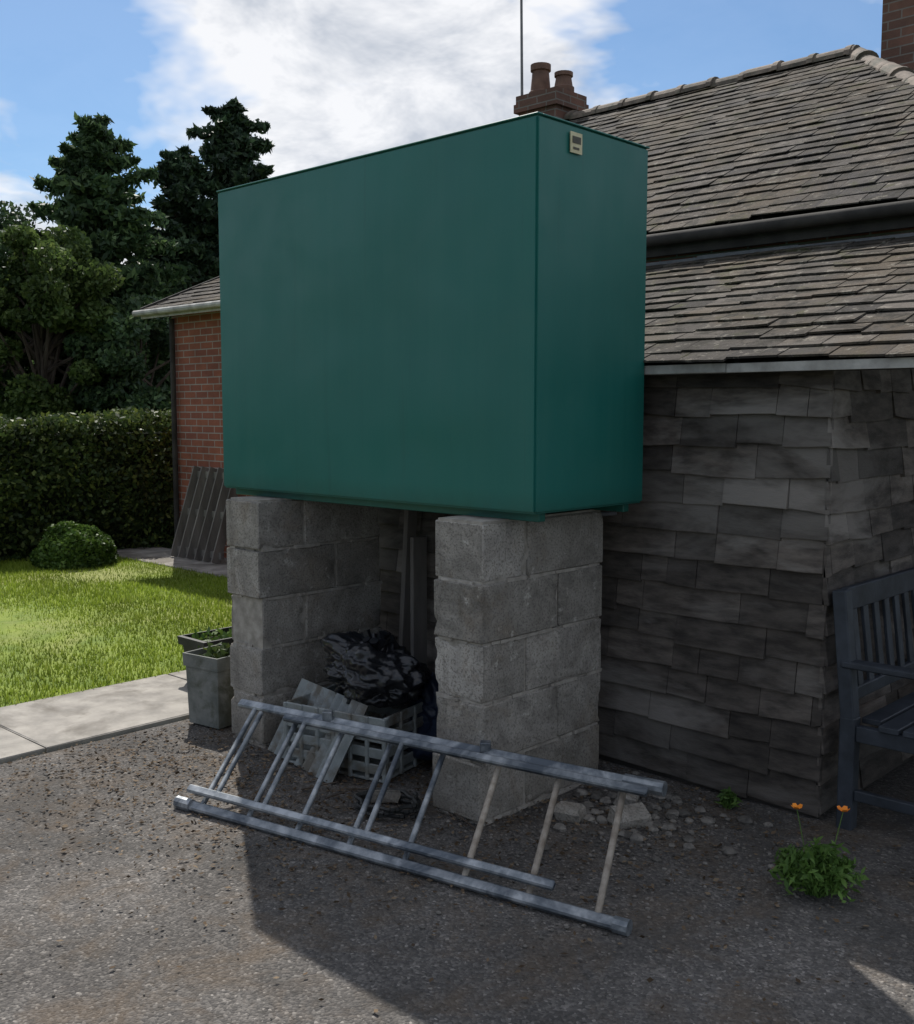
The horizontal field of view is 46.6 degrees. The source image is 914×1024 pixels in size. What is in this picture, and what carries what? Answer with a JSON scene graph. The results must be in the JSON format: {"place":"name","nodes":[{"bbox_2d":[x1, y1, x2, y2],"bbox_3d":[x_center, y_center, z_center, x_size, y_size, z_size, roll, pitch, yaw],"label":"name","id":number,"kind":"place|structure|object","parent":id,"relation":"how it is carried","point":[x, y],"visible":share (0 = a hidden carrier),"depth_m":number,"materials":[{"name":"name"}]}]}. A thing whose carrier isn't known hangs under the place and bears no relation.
{"place":"outdoors","nodes":[
{"label":"outdoors","id":0,"kind":"place"},
{"bbox_2d":[0,546,226,763],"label":"garden path","id":1,"kind":"structure","parent":0,"point":[47,725],"depth_m":5.58,"materials":[{"name":"concrete"}]},
{"bbox_2d":[170,466,237,563],"bbox_3d":[-2.652,0.019,11.227,0.870,0.984,0.423,5,8,43],"label":"sheet","id":2,"kind":"object","parent":1,"relation":"on","point":[201,533],"visible":0.77,"depth_m":11.22,"materials":[{"name":"grey metal"}]},
{"bbox_2d":[177,622,233,651],"bbox_3d":[-1.316,0.813,6.347,0.276,0.335,0.636,5,8,43],"label":"planter trough","id":3,"kind":"object","parent":1,"relation":"on","point":[193,641],"visible":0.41,"depth_m":6.19,"materials":[{"name":"concrete"}]},
{"bbox_2d":[0,556,232,706],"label":"lawn","id":4,"kind":"structure","parent":0,"point":[5,621],"depth_m":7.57,"materials":[{"name":"plant"}]},
{"bbox_2d":[29,520,118,570],"bbox_3d":[-3.929,0.318,10.897,0.850,0.490,0.892,5,8,43],"label":"round bush","id":5,"kind":"object","parent":4,"relation":"on","point":[67,545],"visible":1,"depth_m":10.65,"materials":[{"name":"green plant"}]},
{"bbox_2d":[116,544,172,674],"bbox_3d":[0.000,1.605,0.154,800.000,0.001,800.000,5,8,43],"label":"ground","id":6,"kind":"structure","parent":0,"point":[166,545],"depth_m":12.57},
{"bbox_2d":[0,200,41,407],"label":"broadleaf tree","id":7,"kind":"object","parent":6,"relation":"on","point":[11,215],"visible":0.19,"depth_m":17.56,"materials":[{"name":"green plant"}]},
{"bbox_2d":[0,224,128,418],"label":"broadleaf tree","id":8,"kind":"object","parent":6,"relation":"on","point":[39,268],"visible":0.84,"depth_m":16.26,"materials":[{"name":"green plant"}]},
{"bbox_2d":[0,406,174,562],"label":"hedge","id":9,"kind":"object","parent":6,"relation":"on","point":[86,469],"visible":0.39,"depth_m":11.76,"materials":[{"name":"green plant"}]},
{"bbox_2d":[0,111,190,417],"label":"conifer tree","id":10,"kind":"object","parent":6,"relation":"on","point":[97,202],"visible":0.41,"depth_m":18.19,"materials":[{"name":"green plant"}]},
{"bbox_2d":[62,293,171,432],"bbox_3d":[-5.169,-1.849,17.460,2.516,3.533,2.537,5,8,43],"label":"broadleaf tree","id":11,"kind":"object","parent":6,"relation":"on","point":[133,386],"visible":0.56,"depth_m":16.52,"materials":[{"name":"green plant"}]},
{"bbox_2d":[124,145,219,381],"bbox_3d":[-5.385,-3.722,20.688,3.080,6.644,2.990,0,6,2],"label":"conifer tree","id":12,"kind":"object","parent":6,"relation":"on","point":[181,169],"visible":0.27,"depth_m":20.26,"materials":[{"name":"green plant"}]},
{"bbox_2d":[162,96,274,320],"bbox_3d":[-4.762,-4.391,21.728,4.180,7.778,4.336,5,8,43],"label":"conifer tree","id":13,"kind":"object","parent":6,"relation":"on","point":[228,155],"visible":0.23,"depth_m":20.93,"materials":[{"name":"green plant"}]},
{"bbox_2d":[172,227,913,557],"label":"walls","id":14,"kind":"structure","parent":6,"relation":"on","point":[199,388],"depth_m":11.51,"materials":[{"name":"red brick"}]},
{"bbox_2d":[169,319,178,535],"bbox_3d":[-3.155,-0.841,11.860,0.059,2.600,0.059,5,8,43],"label":"downpipe","id":15,"kind":"object","parent":14,"relation":"attached to","point":[174,417],"visible":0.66,"depth_m":11.82,"materials":[{"name":"black plastic"}]},
{"bbox_2d":[140,276,219,309],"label":"wing roof deck","id":16,"kind":"structure","parent":14,"relation":"attached to","point":[164,299],"depth_m":12.02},
{"bbox_2d":[132,300,219,318],"bbox_3d":[-2.338,-2.075,10.620,3.380,0.095,0.095,5,8,43],"label":"wing gutter","id":17,"kind":"object","parent":16,"relation":"attached to","point":[200,307],"visible":0.39,"depth_m":11.15,"materials":[{"name":"silver metal"}]},
{"bbox_2d":[143,278,219,309],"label":"wing roof","id":18,"kind":"structure","parent":16,"relation":"on","point":[208,291],"depth_m":11.64,"materials":[{"name":"grey tile"}]},
{"bbox_2d":[631,74,913,234],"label":"roof deck","id":19,"kind":"structure","parent":14,"relation":"on","point":[772,215],"depth_m":5.61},
{"bbox_2d":[514,0,913,120],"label":"chimney stacks","id":20,"kind":"object","parent":19,"relation":"on","point":[897,41],"visible":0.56,"depth_m":9.02,"materials":[{"name":"brick"}]},
{"bbox_2d":[520,0,522,94],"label":"tv aerial","id":21,"kind":"object","parent":20,"relation":"attached to","point":[521,38],"visible":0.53,"depth_m":10.26,"materials":[{"name":"grey metal"}]},
{"bbox_2d":[529,62,573,92],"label":"chimney pots","id":22,"kind":"object","parent":20,"relation":"on","point":[540,72],"visible":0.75,"depth_m":10.27,"materials":[{"name":"brown ceramic"}]},
{"bbox_2d":[563,44,913,120],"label":"ridge tiles","id":23,"kind":"object","parent":19,"relation":"attached to","point":[875,61],"visible":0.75,"depth_m":8.65,"materials":[{"name":"grey tile"}]},
{"bbox_2d":[569,56,913,232],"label":"roof","id":24,"kind":"structure","parent":19,"relation":"on","point":[776,137],"depth_m":6.73,"materials":[{"name":"tile"}]},
{"bbox_2d":[646,214,913,257],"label":"fascia","id":25,"kind":"structure","parent":19,"relation":"attached to","point":[855,227],"depth_m":5.57,"materials":[{"name":"black wood"}]},
{"bbox_2d":[646,199,913,246],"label":"gutter","id":26,"kind":"object","parent":25,"relation":"attached to","point":[885,210],"depth_m":5.48,"materials":[{"name":"black plastic"}]},
{"bbox_2d":[378,232,913,817],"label":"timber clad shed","id":27,"kind":"structure","parent":6,"relation":"on","point":[758,524],"depth_m":4.37,"materials":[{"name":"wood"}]},
{"bbox_2d":[0,0,882,263],"label":"sky","id":28,"kind":"structure","parent":0,"point":[332,80],"materials":[{"name":"blue"}]},
{"bbox_2d":[0,706,913,1023],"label":"asphalt yard","id":29,"kind":"structure","parent":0,"point":[332,954],"depth_m":3.35,"materials":[{"name":"grey asphalt"}]},
{"bbox_2d":[182,642,233,728],"bbox_3d":[-1.207,0.864,5.422,0.344,0.410,0.261,4,7,35],"label":"square planter","id":30,"kind":"object","parent":29,"relation":"on","point":[210,689],"visible":0.78,"depth_m":5.33,"materials":[{"name":"concrete"}]},
{"bbox_2d":[226,496,381,748],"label":"block pier","id":31,"kind":"structure","parent":29,"relation":"on","point":[303,578],"depth_m":5.11,"materials":[{"name":"concrete"}]},
{"bbox_2d":[268,678,368,784],"bbox_3d":[-0.635,0.979,4.789,0.201,0.334,0.609,-4,7,-37],"label":"corrugated sheet","id":32,"kind":"object","parent":29,"relation":"on","point":[322,697],"visible":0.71,"depth_m":4.72,"materials":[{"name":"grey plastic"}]},
{"bbox_2d":[219,738,475,832],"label":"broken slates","id":33,"kind":"object","parent":29,"relation":"on","point":[356,788],"visible":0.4,"depth_m":4.43,"materials":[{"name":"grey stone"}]},
{"bbox_2d":[283,684,423,782],"bbox_3d":[-0.444,0.991,4.815,0.561,0.280,0.394,3,6,31],"label":"plastic crate","id":34,"kind":"object","parent":29,"relation":"on","point":[358,763],"visible":0.46,"depth_m":4.67,"materials":[{"name":"grey plastic"}]},
{"bbox_2d":[320,629,431,707],"bbox_3d":[-0.371,0.681,4.760,0.547,0.324,0.514,1,6,12],"label":"rubbish bag","id":35,"kind":"object","parent":34,"relation":"on","point":[382,669],"visible":1,"depth_m":4.59,"materials":[{"name":"black plastic"}]},
{"bbox_2d":[354,787,420,818],"bbox_3d":[-0.277,1.158,4.226,0.298,0.061,0.242,5,8,43],"label":"garden hose","id":36,"kind":"object","parent":29,"relation":"on","point":[412,805],"visible":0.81,"depth_m":4.15,"materials":[{"name":"plastic"}]},
{"bbox_2d":[396,510,426,707],"bbox_3d":[-0.242,0.499,5.514,0.187,1.153,0.140,5,8,43],"label":"timber offcut","id":37,"kind":"object","parent":29,"relation":"on","point":[413,623],"visible":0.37,"depth_m":5.48,"materials":[{"name":"grey wood"}]},
{"bbox_2d":[173,699,667,935],"bbox_3d":[-0.211,1.040,3.923,2.002,0.372,0.458,3,7,32],"label":"ladder","id":38,"kind":"object","parent":29,"relation":"on","point":[486,753],"visible":1,"depth_m":3.83,"materials":[{"name":"metal"}]},
{"bbox_2d":[407,672,438,760],"bbox_3d":[-0.030,0.898,4.829,0.529,0.423,0.437,5,8,43],"label":"rubbish bag","id":39,"kind":"object","parent":29,"relation":"on","point":[427,697],"visible":0.16,"depth_m":4.75,"materials":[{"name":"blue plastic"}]},
{"bbox_2d":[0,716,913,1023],"bbox_3d":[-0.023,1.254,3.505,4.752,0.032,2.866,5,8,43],"label":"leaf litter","id":40,"kind":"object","parent":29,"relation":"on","point":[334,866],"visible":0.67,"depth_m":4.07,"materials":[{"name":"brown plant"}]},
{"bbox_2d":[13,715,913,1018],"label":"gravel","id":41,"kind":"structure","parent":29,"relation":"on","point":[653,825],"depth_m":4.01,"materials":[{"name":"grey gravel"}]},
{"bbox_2d":[371,790,651,829],"bbox_3d":[0.207,1.171,4.204,1.111,0.091,0.364,0,6,-2],"label":"block rubble","id":42,"kind":"object","parent":29,"relation":"on","point":[636,814],"visible":0.7,"depth_m":4.12,"materials":[{"name":"concrete"}]},
{"bbox_2d":[433,509,602,825],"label":"block pier","id":43,"kind":"structure","parent":29,"relation":"on","point":[517,614],"depth_m":4.17,"materials":[{"name":"concrete"}]},
{"bbox_2d":[216,112,649,521],"bbox_3d":[-0.150,-0.796,4.823,2.015,1.589,0.851,5,8,43],"label":"oil tank","id":44,"kind":"object","parent":43,"relation":"on","point":[452,323],"visible":1,"depth_m":4.23,"materials":[{"name":"green paint"}]},
{"bbox_2d":[714,786,741,809],"bbox_3d":[1.094,1.159,4.271,0.111,0.093,0.093,5,8,43],"label":"weed plant","id":45,"kind":"object","parent":29,"relation":"on","point":[729,799],"visible":0.99,"depth_m":4.26,"materials":[{"name":"green plant"}]},
{"bbox_2d":[769,803,869,902],"bbox_3d":[1.192,1.128,3.505,0.315,0.286,0.344,5,8,43],"label":"poppy plant","id":46,"kind":"object","parent":29,"relation":"on","point":[816,870],"visible":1,"depth_m":3.46,"materials":[{"name":"green plant"}]},
{"bbox_2d":[832,567,913,830],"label":"garden bench","id":47,"kind":"object","parent":29,"relation":"on","point":[894,722],"visible":1,"depth_m":4.04,"materials":[{"name":"paint"}]}
]}

